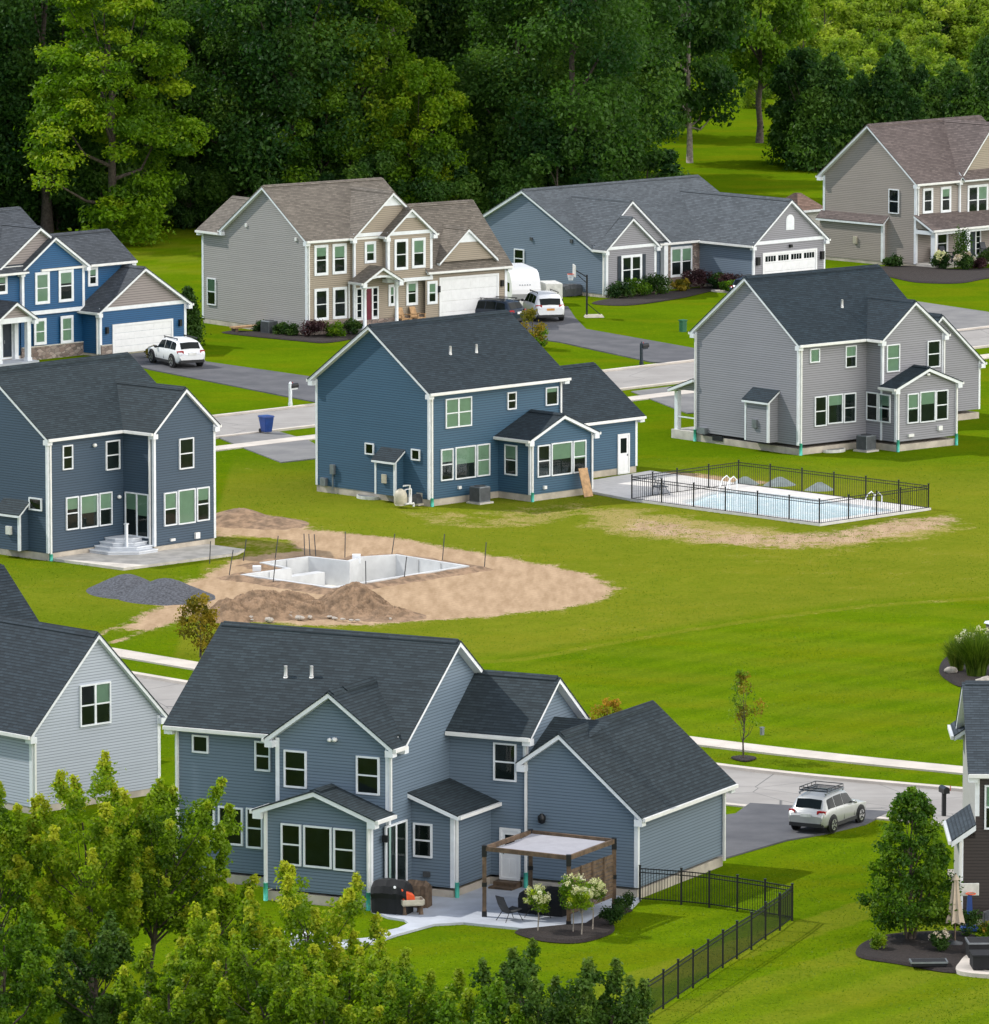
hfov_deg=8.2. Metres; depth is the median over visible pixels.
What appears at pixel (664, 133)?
forest tree
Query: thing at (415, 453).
window
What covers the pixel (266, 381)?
driveway
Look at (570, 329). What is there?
driveway
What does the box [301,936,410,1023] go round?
leafy tree
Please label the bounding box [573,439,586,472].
window
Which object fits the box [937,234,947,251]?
window
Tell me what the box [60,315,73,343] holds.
window
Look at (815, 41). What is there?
scrub tree
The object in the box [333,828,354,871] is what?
window
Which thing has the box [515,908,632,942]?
mulch bed
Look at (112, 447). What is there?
window
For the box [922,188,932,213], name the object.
window
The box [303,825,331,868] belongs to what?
window
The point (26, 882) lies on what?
leafy tree
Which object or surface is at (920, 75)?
evergreen tree
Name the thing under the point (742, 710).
street tree
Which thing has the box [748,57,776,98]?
scrub tree
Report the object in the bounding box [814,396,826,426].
window
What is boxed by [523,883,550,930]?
hydrangea
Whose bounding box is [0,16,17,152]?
forest tree
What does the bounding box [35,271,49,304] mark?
window
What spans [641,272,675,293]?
bush
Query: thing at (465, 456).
window
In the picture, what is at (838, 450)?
window well
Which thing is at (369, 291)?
door
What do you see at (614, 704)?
street tree
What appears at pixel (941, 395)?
window
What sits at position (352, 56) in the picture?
forest tree
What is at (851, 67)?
scrub tree
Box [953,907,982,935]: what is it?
bush
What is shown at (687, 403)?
driveway
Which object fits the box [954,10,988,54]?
scrub tree
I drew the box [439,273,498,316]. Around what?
garage door
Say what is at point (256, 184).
forest bush
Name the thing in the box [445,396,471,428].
window
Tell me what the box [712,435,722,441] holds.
basement window
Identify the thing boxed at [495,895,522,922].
patio chair
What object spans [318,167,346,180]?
forest bush
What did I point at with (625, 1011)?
leafy tree
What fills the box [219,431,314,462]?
driveway
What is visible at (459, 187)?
forest bush
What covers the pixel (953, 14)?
scrub tree
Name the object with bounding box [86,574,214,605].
gravel heap
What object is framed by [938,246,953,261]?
porch chair
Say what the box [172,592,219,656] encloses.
street tree
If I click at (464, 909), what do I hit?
patio
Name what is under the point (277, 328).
boxwood
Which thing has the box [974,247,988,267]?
bush
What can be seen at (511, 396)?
window
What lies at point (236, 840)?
window
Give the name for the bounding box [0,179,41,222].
forest bush
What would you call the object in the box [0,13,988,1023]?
lawn
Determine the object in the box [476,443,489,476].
window
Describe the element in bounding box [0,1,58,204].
forest tree
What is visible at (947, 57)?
scrub tree
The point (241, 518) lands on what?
soil heap
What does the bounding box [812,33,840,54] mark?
scrub tree
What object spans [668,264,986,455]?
house
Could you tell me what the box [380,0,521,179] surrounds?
forest tree
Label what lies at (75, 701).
house
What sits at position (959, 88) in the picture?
evergreen tree
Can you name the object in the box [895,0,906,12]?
scrub tree
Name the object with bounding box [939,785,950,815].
mailbox
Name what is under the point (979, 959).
planter box
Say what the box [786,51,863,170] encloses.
evergreen tree
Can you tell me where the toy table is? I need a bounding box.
[401,889,424,914]
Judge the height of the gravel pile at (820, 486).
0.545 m
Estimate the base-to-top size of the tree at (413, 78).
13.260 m
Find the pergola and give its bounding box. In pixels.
[482,829,616,924]
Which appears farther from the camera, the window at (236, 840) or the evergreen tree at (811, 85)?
the evergreen tree at (811, 85)
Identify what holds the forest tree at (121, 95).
on the lawn at (510, 589)
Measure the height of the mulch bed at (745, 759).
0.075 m
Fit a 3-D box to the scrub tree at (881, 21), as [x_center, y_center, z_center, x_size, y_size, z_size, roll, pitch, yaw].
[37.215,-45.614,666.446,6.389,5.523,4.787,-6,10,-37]
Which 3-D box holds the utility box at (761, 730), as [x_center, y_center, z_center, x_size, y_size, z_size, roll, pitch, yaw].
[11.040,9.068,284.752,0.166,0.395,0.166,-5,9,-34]
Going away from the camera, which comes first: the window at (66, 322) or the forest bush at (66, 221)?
the window at (66, 322)
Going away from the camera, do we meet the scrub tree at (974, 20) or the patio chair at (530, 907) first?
the patio chair at (530, 907)
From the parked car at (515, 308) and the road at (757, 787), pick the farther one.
the parked car at (515, 308)
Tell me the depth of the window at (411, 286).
437.37 m
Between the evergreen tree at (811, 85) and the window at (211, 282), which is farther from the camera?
the evergreen tree at (811, 85)
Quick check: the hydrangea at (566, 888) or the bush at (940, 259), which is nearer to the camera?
the hydrangea at (566, 888)
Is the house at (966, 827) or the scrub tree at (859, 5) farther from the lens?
the scrub tree at (859, 5)
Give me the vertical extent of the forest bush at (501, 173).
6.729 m
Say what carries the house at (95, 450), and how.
on the lawn at (510, 589)
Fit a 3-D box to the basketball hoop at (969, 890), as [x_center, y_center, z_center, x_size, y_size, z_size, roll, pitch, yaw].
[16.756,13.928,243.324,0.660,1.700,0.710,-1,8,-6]
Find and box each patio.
[53,544,243,570]
[252,884,638,949]
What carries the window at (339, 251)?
in the house at (366, 251)
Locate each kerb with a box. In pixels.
[132,671,962,791]
[213,326,988,416]
[216,345,988,438]
[726,802,942,824]
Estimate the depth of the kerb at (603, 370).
414.47 m
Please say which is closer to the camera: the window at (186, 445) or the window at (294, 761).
the window at (294, 761)
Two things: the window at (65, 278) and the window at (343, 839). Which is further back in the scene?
the window at (65, 278)
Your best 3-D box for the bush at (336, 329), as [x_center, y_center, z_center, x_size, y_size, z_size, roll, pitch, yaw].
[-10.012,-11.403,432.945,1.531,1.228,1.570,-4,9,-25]
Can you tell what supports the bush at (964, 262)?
on the mulch bed at (918, 274)
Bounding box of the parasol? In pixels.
[945,873,964,944]
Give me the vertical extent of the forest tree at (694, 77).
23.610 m
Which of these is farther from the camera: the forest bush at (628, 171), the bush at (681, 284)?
the forest bush at (628, 171)
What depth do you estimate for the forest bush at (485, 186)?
502.06 m
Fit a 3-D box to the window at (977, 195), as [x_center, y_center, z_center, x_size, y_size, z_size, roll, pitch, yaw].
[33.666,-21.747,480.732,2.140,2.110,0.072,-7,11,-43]
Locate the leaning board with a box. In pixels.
[578,468,592,496]
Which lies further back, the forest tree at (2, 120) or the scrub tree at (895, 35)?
the scrub tree at (895, 35)
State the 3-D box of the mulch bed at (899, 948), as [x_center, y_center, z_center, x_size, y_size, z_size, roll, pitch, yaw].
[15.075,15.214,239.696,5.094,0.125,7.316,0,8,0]
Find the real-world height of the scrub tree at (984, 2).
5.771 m
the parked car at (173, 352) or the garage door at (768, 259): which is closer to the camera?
the parked car at (173, 352)
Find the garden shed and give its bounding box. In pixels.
[786,193,822,227]
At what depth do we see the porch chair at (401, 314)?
436.76 m
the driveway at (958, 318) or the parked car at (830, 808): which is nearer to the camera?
the parked car at (830, 808)
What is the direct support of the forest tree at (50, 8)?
on the lawn at (510, 589)
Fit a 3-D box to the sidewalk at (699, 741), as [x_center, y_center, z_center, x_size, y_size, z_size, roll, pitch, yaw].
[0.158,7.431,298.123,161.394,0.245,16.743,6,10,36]
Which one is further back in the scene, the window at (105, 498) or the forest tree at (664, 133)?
the forest tree at (664, 133)
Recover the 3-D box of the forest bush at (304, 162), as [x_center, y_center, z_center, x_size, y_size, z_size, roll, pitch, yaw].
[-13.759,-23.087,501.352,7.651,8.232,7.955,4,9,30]
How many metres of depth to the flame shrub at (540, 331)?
426.36 m
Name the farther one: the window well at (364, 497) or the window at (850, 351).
the window at (850, 351)
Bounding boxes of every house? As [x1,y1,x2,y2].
[0,206,193,366]
[0,352,221,560]
[0,564,167,813]
[162,621,738,910]
[195,177,513,334]
[306,310,646,506]
[482,174,830,297]
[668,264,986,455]
[815,115,988,267]
[943,680,988,924]
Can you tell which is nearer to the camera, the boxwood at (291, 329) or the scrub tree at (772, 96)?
the boxwood at (291, 329)
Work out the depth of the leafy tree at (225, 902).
229.09 m
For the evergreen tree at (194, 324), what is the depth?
428.12 m
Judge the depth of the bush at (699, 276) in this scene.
462.07 m
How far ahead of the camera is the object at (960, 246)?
475.26 m
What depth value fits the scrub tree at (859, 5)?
685.99 m
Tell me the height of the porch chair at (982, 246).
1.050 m
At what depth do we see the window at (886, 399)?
377.03 m
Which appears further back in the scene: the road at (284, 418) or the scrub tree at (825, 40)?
the scrub tree at (825, 40)
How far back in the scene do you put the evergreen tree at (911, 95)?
554.56 m
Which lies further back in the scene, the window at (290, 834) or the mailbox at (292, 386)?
the mailbox at (292, 386)
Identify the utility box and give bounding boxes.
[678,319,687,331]
[759,727,764,734]
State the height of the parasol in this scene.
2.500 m
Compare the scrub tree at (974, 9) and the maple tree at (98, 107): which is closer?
the maple tree at (98, 107)
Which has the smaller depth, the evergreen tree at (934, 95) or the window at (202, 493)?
the window at (202, 493)
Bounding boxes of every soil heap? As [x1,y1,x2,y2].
[202,581,426,622]
[216,508,308,529]
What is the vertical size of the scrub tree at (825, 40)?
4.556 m
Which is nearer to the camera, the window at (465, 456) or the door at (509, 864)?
the door at (509, 864)
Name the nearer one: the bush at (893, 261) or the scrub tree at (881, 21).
the bush at (893, 261)
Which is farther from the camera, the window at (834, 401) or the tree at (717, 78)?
the tree at (717, 78)
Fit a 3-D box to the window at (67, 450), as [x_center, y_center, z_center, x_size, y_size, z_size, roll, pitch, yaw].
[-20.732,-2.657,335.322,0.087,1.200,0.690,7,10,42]
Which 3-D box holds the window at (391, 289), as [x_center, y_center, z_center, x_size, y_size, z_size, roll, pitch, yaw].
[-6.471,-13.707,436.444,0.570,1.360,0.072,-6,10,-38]
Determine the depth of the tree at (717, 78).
559.08 m
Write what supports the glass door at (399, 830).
in the house at (336, 758)
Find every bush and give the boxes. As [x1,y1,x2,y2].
[0,121,62,225]
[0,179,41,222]
[12,146,94,230]
[57,137,140,230]
[103,152,150,228]
[123,167,182,227]
[167,160,212,228]
[190,136,278,220]
[244,174,281,197]
[266,140,337,183]
[297,318,329,337]
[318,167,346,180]
[323,320,346,336]
[341,149,419,200]
[342,317,362,333]
[405,146,489,206]
[458,179,493,206]
[477,159,544,213]
[494,134,617,201]
[545,133,640,186]
[604,280,634,298]
[616,143,690,180]
[625,277,652,295]
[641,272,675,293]
[670,278,689,290]
[682,268,712,288]
[706,272,722,287]
[714,273,741,289]
[718,279,734,290]
[868,929,887,949]
[882,253,902,266]
[929,250,951,268]
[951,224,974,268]
[952,251,975,269]
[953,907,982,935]
[971,257,988,268]
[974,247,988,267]
[975,920,988,936]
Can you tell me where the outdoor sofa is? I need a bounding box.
[518,886,577,916]
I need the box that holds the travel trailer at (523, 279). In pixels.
[507,263,540,300]
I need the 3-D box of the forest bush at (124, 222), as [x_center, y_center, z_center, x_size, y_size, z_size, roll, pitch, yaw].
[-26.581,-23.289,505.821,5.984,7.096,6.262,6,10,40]
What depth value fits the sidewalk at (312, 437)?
382.00 m
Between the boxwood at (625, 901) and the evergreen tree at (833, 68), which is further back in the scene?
the evergreen tree at (833, 68)
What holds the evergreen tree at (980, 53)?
on the lawn at (510, 589)
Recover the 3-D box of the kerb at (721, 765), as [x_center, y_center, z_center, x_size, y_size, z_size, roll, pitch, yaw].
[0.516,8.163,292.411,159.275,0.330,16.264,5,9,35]
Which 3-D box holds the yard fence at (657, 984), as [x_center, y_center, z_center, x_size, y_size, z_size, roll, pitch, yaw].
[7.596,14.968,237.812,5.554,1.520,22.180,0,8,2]
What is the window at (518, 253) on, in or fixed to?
in the house at (602, 235)
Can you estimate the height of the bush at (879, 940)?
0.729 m
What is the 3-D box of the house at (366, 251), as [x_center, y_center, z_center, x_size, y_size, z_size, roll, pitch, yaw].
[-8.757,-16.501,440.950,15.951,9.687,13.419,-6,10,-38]
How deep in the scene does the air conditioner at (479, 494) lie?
355.58 m
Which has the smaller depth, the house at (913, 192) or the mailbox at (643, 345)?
the mailbox at (643, 345)
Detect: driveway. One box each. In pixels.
[131,352,314,402]
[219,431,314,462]
[522,306,693,362]
[631,386,693,413]
[720,803,887,858]
[917,301,988,331]
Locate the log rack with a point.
(423, 889)
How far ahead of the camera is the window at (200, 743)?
252.14 m
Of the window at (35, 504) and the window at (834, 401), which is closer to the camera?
the window at (35, 504)
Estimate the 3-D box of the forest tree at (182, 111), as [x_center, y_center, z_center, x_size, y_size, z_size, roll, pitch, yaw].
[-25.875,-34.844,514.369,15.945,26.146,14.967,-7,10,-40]
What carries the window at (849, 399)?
in the house at (804, 362)
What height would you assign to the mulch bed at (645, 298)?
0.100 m
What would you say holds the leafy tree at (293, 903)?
on the lawn at (510, 589)
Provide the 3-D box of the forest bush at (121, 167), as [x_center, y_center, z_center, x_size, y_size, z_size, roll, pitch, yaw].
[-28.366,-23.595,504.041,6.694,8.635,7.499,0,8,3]
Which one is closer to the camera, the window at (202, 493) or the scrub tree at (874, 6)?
the window at (202, 493)
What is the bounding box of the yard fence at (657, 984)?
[632,865,793,1022]
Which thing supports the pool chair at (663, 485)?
on the swimming pool
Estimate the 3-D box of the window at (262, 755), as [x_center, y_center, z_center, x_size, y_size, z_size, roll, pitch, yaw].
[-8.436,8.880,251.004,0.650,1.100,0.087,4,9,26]
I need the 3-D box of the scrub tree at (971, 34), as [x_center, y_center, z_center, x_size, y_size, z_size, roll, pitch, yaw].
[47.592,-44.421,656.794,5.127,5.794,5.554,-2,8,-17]
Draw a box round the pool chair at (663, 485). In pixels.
[651,477,669,494]
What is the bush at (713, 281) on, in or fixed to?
on the mulch bed at (645, 298)
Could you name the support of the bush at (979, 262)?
on the mulch bed at (918, 274)
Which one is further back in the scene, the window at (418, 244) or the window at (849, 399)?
the window at (418, 244)
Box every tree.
[0,0,142,232]
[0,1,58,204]
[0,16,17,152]
[0,781,59,988]
[0,902,61,1023]
[2,749,162,1009]
[12,0,217,246]
[14,0,143,153]
[31,0,174,176]
[42,909,138,1023]
[55,0,240,185]
[104,776,243,1000]
[111,934,229,1023]
[114,0,239,183]
[141,0,324,172]
[146,0,286,206]
[163,901,292,1023]
[168,868,261,972]
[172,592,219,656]
[180,0,393,193]
[181,285,211,345]
[204,934,329,1023]
[228,0,435,139]
[237,860,390,1019]
[263,70,377,182]
[281,963,385,1023]
[296,0,429,182]
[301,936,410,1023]
[302,0,473,136]
[336,946,476,1023]
[365,55,477,203]
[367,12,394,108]
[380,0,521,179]
[403,0,580,191]
[423,976,531,1023]
[430,0,595,195]
[467,0,696,175]
[468,938,612,1023]
[473,0,660,181]
[561,0,684,178]
[563,957,655,1023]
[588,697,622,719]
[642,0,759,162]
[643,1,706,115]
[667,1,755,60]
[711,0,819,142]
[726,669,767,757]
[736,73,772,108]
[743,6,767,60]
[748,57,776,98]
[758,77,801,164]
[762,45,822,168]
[778,63,848,173]
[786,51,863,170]
[793,18,823,54]
[804,1,822,19]
[805,0,863,39]
[811,45,830,59]
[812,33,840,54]
[814,1,844,38]
[819,28,864,60]
[819,36,849,53]
[839,74,874,147]
[841,0,871,38]
[841,28,892,61]
[843,60,862,85]
[846,48,881,76]
[846,69,870,87]
[849,785,963,938]
[853,11,904,45]
[858,52,910,131]
[860,0,918,41]
[860,64,875,73]
[870,27,916,47]
[876,38,915,87]
[877,0,921,18]
[891,85,928,121]
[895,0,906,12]
[897,0,972,58]
[900,19,950,68]
[906,43,944,67]
[907,33,956,60]
[908,63,929,99]
[909,54,963,79]
[914,1,957,51]
[919,75,950,118]
[931,53,965,74]
[935,57,963,98]
[938,71,973,117]
[944,0,986,51]
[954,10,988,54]
[958,57,988,121]
[959,0,979,25]
[960,15,988,61]
[962,35,988,87]
[962,60,971,73]
[964,22,984,45]
[973,0,988,28]
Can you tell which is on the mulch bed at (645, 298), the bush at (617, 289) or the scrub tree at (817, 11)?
the bush at (617, 289)
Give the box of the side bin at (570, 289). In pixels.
[562,283,582,296]
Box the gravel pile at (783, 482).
[763,477,794,486]
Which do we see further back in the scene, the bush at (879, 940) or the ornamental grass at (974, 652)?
the ornamental grass at (974, 652)
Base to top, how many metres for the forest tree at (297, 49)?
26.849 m
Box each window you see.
[0,276,7,293]
[28,497,41,510]
[34,318,46,344]
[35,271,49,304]
[58,269,73,301]
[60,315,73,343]
[62,444,72,469]
[65,496,78,530]
[79,681,111,726]
[80,493,98,528]
[88,267,97,286]
[99,491,112,525]
[105,439,120,470]
[163,491,176,526]
[177,488,195,524]
[179,437,193,469]
[192,734,208,753]
[194,805,214,841]
[196,486,209,521]
[207,278,215,305]
[218,806,242,845]
[246,807,262,848]
[254,740,270,771]
[280,823,301,865]
[283,749,306,788]
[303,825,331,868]
[314,244,327,275]
[314,288,328,320]
[332,243,346,274]
[333,287,346,318]
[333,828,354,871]
[356,755,379,795]
[364,241,375,262]
[365,442,373,454]
[388,284,394,305]
[394,239,407,269]
[406,281,417,305]
[411,449,419,460]
[412,237,425,267]
[413,822,432,857]
[427,281,437,304]
[440,448,453,480]
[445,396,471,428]
[455,445,475,479]
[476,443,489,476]
[493,742,516,781]
[504,444,516,475]
[507,391,516,409]
[514,248,523,262]
[537,444,549,477]
[545,386,557,405]
[551,441,571,475]
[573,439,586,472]
[621,254,641,283]
[671,245,691,277]
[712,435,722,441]
[809,348,819,362]
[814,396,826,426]
[827,393,842,423]
[843,392,855,422]
[845,345,856,367]
[866,392,877,421]
[878,393,890,422]
[886,344,899,372]
[888,189,898,213]
[907,393,918,423]
[919,390,935,422]
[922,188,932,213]
[927,340,940,367]
[936,389,947,420]
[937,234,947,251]
[940,186,950,212]
[967,184,988,211]
[984,785,988,829]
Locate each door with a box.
[3,324,11,356]
[112,318,172,353]
[125,491,148,537]
[366,288,371,319]
[385,819,407,880]
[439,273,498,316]
[499,827,520,880]
[617,433,629,474]
[762,248,816,273]
[970,231,974,256]
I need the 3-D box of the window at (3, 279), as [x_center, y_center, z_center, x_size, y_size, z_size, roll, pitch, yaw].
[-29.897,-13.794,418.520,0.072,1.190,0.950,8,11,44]
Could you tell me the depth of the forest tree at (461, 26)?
513.36 m
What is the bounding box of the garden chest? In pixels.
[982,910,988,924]
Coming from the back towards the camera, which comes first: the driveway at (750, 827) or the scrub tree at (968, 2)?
the scrub tree at (968, 2)
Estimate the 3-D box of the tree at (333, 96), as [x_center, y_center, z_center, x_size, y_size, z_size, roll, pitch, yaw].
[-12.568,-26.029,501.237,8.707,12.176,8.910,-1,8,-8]
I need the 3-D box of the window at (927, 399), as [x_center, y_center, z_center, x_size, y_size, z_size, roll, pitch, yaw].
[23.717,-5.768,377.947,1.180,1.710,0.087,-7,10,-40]
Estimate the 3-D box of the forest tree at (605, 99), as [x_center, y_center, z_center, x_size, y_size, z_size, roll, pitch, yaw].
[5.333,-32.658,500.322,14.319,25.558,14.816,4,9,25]
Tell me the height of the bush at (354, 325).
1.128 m
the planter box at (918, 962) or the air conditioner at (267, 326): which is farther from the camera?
the air conditioner at (267, 326)
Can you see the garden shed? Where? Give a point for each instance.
(810, 208)
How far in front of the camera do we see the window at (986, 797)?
243.97 m
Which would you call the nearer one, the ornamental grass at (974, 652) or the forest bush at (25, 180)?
the ornamental grass at (974, 652)
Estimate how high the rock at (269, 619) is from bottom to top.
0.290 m
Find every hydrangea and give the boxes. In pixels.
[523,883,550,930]
[558,871,593,931]
[566,886,594,934]
[576,877,607,928]
[928,928,953,950]
[955,625,988,643]
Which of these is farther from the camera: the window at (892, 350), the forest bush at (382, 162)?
the forest bush at (382, 162)
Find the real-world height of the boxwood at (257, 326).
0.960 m
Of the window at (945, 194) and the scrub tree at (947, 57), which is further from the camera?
the scrub tree at (947, 57)
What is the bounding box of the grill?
[370,878,413,914]
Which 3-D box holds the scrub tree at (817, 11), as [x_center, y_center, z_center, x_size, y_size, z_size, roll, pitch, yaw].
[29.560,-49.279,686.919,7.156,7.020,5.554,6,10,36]
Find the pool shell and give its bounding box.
[217,553,493,594]
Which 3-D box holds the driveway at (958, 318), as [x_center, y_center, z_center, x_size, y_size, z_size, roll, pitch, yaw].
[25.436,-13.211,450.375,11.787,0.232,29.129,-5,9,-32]
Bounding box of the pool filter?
[394,485,423,506]
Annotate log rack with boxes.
[408,879,431,907]
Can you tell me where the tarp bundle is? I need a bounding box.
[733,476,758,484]
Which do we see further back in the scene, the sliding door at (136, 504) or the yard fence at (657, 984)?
the sliding door at (136, 504)
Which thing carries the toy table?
on the patio at (464, 909)
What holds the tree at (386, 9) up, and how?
on the lawn at (510, 589)
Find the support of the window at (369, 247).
in the house at (366, 251)
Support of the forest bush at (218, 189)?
on the lawn at (510, 589)
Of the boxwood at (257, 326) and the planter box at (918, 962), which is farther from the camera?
the boxwood at (257, 326)
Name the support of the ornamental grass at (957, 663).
on the mulch bed at (958, 678)
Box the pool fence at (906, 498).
[631,460,928,522]
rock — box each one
[265,617,273,622]
[295,615,304,619]
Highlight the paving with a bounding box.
[956,955,988,978]
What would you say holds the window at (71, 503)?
in the house at (95, 450)
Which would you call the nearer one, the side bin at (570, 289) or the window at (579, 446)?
the window at (579, 446)
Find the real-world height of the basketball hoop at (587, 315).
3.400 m
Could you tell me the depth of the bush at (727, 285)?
460.25 m
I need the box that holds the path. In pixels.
[711,289,728,292]
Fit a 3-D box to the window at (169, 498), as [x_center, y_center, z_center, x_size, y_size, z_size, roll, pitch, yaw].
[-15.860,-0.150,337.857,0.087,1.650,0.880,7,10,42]
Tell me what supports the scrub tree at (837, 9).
on the lawn at (510, 589)
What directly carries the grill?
on the patio at (464, 909)
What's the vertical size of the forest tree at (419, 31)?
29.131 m
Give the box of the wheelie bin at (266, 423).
[258,414,273,431]
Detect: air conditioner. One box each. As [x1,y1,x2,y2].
[261,320,277,332]
[466,485,493,504]
[853,434,878,452]
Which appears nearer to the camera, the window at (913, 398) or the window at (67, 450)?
the window at (67, 450)
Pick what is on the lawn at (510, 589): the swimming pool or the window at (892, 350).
the swimming pool
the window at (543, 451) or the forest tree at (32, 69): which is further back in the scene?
the forest tree at (32, 69)
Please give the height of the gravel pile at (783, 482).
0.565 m
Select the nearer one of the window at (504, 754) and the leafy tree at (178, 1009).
the leafy tree at (178, 1009)
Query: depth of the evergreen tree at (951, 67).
563.81 m
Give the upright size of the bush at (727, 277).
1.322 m
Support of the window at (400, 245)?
in the house at (366, 251)
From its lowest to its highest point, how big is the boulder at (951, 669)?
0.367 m
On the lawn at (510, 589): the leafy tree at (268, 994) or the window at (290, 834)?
the leafy tree at (268, 994)
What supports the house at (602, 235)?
on the lawn at (510, 589)
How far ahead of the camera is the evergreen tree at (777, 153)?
560.27 m
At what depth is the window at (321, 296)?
433.54 m
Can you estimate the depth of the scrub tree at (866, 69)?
598.42 m
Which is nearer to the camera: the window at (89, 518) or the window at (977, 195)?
the window at (89, 518)
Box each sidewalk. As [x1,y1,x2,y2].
[113,648,962,774]
[216,354,988,450]
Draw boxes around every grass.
[940,633,966,670]
[949,624,988,676]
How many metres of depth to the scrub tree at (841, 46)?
619.20 m
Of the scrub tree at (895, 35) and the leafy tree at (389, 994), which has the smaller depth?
the leafy tree at (389, 994)
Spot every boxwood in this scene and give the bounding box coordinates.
[250,319,263,330]
[272,319,288,334]
[280,322,299,335]
[597,903,622,925]
[612,890,635,914]
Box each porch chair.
[398,307,410,319]
[409,306,425,318]
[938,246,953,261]
[979,242,987,251]
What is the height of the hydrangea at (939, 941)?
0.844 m
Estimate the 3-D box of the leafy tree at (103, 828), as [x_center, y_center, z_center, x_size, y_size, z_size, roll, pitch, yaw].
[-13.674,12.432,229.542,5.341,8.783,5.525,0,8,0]
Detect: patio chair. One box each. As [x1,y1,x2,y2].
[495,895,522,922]
[524,890,550,919]
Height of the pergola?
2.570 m
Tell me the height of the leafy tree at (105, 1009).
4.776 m
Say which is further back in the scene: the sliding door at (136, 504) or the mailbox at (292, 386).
the mailbox at (292, 386)
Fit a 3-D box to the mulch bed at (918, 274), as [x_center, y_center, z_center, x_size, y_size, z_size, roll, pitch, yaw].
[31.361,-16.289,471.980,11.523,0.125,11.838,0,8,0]
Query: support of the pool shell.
on the lawn at (510, 589)
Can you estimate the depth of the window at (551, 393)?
360.12 m
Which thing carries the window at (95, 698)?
in the house at (75, 701)
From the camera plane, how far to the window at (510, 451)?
357.14 m
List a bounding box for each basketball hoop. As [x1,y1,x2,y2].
[567,264,603,317]
[960,883,978,931]
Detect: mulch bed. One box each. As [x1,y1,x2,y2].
[222,331,356,342]
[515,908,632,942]
[592,286,719,305]
[731,755,756,761]
[856,930,977,972]
[881,265,988,282]
[939,657,988,686]
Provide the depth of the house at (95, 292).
422.74 m
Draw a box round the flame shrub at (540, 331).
[520,307,548,346]
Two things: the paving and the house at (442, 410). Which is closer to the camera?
the paving
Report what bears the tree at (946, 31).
on the lawn at (510, 589)
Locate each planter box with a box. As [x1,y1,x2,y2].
[909,958,947,966]
[965,937,988,957]
[969,949,988,969]
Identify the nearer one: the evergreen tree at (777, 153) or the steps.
the steps
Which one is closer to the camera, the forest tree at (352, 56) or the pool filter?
the pool filter
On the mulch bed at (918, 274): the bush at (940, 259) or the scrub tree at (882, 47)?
the bush at (940, 259)
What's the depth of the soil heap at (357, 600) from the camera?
316.86 m
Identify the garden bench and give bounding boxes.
[229,324,254,331]
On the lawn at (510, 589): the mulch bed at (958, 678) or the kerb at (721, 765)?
the mulch bed at (958, 678)
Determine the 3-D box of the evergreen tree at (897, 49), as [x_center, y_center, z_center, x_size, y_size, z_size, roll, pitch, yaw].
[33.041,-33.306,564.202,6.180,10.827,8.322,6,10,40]
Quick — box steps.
[89,523,157,554]
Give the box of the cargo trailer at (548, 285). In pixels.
[540,280,562,300]
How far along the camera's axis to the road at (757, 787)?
271.66 m
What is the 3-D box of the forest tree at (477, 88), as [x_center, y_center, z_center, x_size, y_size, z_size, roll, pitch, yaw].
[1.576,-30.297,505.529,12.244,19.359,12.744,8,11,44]
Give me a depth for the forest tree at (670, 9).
514.52 m
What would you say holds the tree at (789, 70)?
on the lawn at (510, 589)
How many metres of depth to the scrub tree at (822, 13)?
688.32 m
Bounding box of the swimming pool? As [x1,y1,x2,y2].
[592,471,930,525]
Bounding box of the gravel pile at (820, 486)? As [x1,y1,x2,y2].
[805,482,832,491]
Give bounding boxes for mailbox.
[288,381,298,405]
[639,341,648,364]
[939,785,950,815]
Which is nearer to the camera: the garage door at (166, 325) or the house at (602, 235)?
the garage door at (166, 325)
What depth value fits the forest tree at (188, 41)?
511.62 m
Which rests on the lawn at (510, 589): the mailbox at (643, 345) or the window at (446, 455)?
the mailbox at (643, 345)
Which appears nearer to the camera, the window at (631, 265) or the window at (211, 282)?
the window at (211, 282)
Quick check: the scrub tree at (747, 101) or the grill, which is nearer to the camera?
the grill
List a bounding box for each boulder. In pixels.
[944,666,957,672]
[975,676,988,679]
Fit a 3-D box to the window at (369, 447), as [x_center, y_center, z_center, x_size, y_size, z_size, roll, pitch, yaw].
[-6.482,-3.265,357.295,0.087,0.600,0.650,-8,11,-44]
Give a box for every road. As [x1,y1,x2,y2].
[137,677,962,821]
[214,329,988,435]
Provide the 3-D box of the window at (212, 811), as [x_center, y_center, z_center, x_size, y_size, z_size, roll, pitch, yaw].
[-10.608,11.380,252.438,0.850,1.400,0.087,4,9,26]
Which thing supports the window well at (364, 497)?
on the lawn at (510, 589)
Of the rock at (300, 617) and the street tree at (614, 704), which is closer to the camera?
the street tree at (614, 704)
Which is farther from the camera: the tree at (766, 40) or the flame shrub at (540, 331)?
the tree at (766, 40)
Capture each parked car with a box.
[148,334,204,367]
[475,296,526,322]
[519,289,564,320]
[730,274,750,289]
[789,781,865,832]
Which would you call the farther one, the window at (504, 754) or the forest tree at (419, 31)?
the forest tree at (419, 31)
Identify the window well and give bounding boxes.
[356,494,378,499]
[823,447,844,452]

